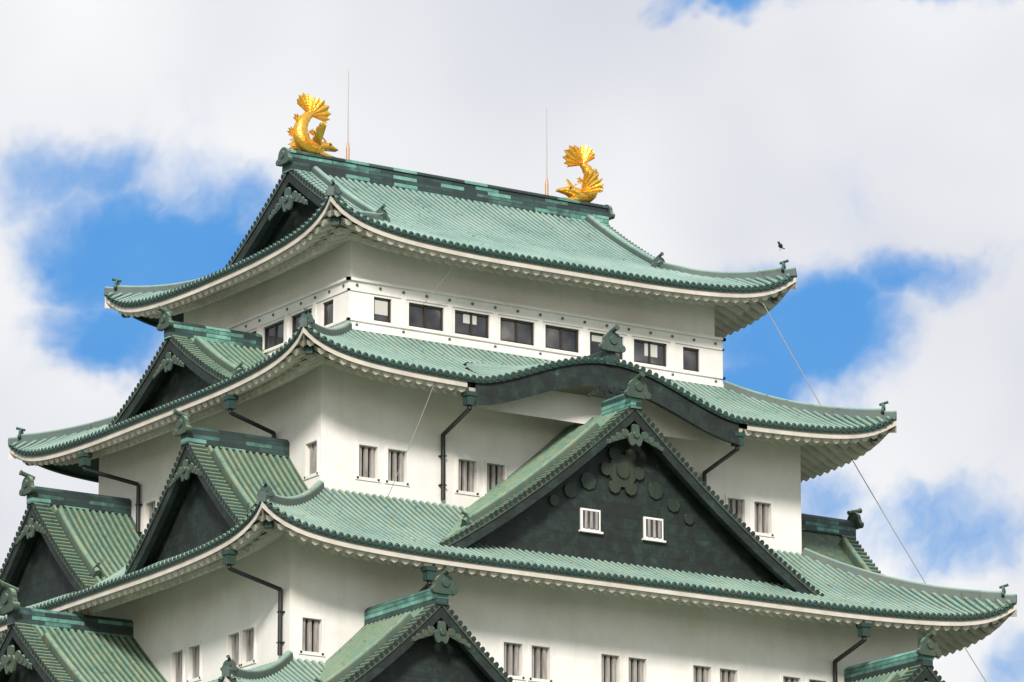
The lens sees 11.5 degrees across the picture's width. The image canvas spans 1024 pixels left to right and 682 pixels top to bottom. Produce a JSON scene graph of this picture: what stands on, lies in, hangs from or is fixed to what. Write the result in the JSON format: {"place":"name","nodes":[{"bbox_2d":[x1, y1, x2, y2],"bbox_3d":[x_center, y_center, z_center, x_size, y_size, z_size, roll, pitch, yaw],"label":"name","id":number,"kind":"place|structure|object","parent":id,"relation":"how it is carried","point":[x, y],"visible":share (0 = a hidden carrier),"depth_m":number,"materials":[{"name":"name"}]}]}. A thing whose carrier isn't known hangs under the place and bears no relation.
{"place":"outdoors","nodes":[
{"label":"outdoors","id":0,"kind":"place"},
{"bbox_2d":[7,149,932,681],"bbox_3d":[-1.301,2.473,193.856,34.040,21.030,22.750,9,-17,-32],"label":"ridge","id":1,"kind":"structure","parent":0,"point":[359,171],"depth_m":195.03,"materials":[{"name":"green metal"}]},
{"bbox_2d":[287,92,603,201],"bbox_3d":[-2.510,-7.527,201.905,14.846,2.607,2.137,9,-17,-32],"label":"golden fish ornaments","id":2,"kind":"object","parent":1,"relation":"on","point":[575,155],"visible":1,"depth_m":198.97,"materials":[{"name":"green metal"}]},
{"bbox_2d":[346,141,548,194],"bbox_3d":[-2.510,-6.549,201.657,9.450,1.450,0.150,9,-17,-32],"label":"lightning rod bases","id":3,"kind":"object","parent":1,"relation":"on","point":[348,158],"visible":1,"depth_m":199.30,"materials":[{"name":"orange metal"}]},
{"bbox_2d":[0,169,944,681],"bbox_3d":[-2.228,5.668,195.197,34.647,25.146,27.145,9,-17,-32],"label":"bronze gables","id":4,"kind":"object","parent":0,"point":[716,539],"visible":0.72,"depth_m":188.37,"materials":[{"name":"metal"}]},
{"bbox_2d":[90,240,917,681],"bbox_3d":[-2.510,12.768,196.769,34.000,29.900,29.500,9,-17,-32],"label":"wall","id":5,"kind":"structure","parent":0,"point":[338,416],"depth_m":189.30,"materials":[{"name":"white paint"}]},
{"bbox_2d":[83,405,865,681],"bbox_3d":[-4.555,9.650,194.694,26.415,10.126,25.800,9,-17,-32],"label":"downpipes","id":6,"kind":"object","parent":5,"relation":"attached to","point":[444,433],"visible":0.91,"depth_m":188.16,"materials":[{"name":"black"}]},
{"bbox_2d":[253,143,698,371],"bbox_3d":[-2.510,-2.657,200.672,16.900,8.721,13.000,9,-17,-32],"label":"window frames","id":7,"kind":"structure","parent":5,"relation":"attached to","point":[470,328],"depth_m":193.95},
{"bbox_2d":[374,300,656,357],"bbox_3d":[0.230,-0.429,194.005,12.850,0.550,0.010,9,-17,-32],"label":"window","id":8,"kind":"structure","parent":7,"relation":"in","point":[381,307],"depth_m":192.88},
{"bbox_2d":[245,283,716,382],"bbox_3d":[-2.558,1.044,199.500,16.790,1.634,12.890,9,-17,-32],"label":"wall studs","id":9,"kind":"object","parent":5,"relation":"on","point":[517,311],"depth_m":193.71,"materials":[{"name":"brown metal"}]},
{"bbox_2d":[149,442,821,681],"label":"window bars","id":10,"kind":"object","parent":5,"relation":"attached to","point":[250,633],"depth_m":186.89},
{"bbox_2d":[12,178,1009,676],"bbox_3d":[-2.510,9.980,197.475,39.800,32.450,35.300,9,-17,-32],"label":"copper roof pans","id":11,"kind":"object","parent":5,"relation":"on","point":[74,468],"visible":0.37,"depth_m":196.94,"materials":[{"name":"green metal"}]},
{"bbox_2d":[0,306,941,681],"bbox_3d":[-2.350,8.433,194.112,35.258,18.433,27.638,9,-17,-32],"label":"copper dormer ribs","id":12,"kind":"object","parent":11,"relation":"on","point":[360,648],"visible":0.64,"depth_m":186.94,"materials":[{"name":"green metal"}]},
{"bbox_2d":[32,341,912,681],"bbox_3d":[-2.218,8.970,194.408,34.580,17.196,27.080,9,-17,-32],"label":"copper dormer pans","id":13,"kind":"object","parent":11,"relation":"on","point":[624,471],"visible":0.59,"depth_m":188.37,"materials":[{"name":"green metal"}]},
{"bbox_2d":[0,179,1015,681],"bbox_3d":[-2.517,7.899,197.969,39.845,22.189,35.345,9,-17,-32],"label":"roof edge tiles","id":14,"kind":"object","parent":11,"relation":"attached to","point":[230,401],"visible":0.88,"depth_m":188.92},
{"bbox_2d":[0,147,1016,681],"bbox_3d":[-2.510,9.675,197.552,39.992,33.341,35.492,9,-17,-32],"label":"copper roof tiles","id":15,"kind":"object","parent":11,"relation":"on","point":[590,241],"visible":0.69,"depth_m":194.40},
{"bbox_2d":[0,195,1016,681],"bbox_3d":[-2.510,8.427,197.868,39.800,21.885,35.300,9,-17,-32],"label":"eaves","id":16,"kind":"object","parent":11,"relation":"attached to","point":[820,453],"visible":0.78,"depth_m":190.09,"materials":[{"name":"white paint"}]},
{"bbox_2d":[347,70,985,681],"bbox_3d":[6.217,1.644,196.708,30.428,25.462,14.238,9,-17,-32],"label":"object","id":17,"kind":"object","parent":11,"relation":"attached to","point":[799,368],"visible":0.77,"depth_m":199.01,"materials":[{"name":"grey metal"}]},
{"bbox_2d":[267,300,791,681],"bbox_3d":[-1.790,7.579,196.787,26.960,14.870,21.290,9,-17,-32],"label":"window panes","id":18,"kind":"object","parent":5,"relation":"attached to","point":[416,316],"visible":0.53,"depth_m":193.28,"materials":[{"name":"black glass"}]},
{"bbox_2d":[0,0,1023,681],"label":"sky","id":19,"kind":"structure","parent":0,"point":[880,143],"materials":[{"name":"white"}]}
]}

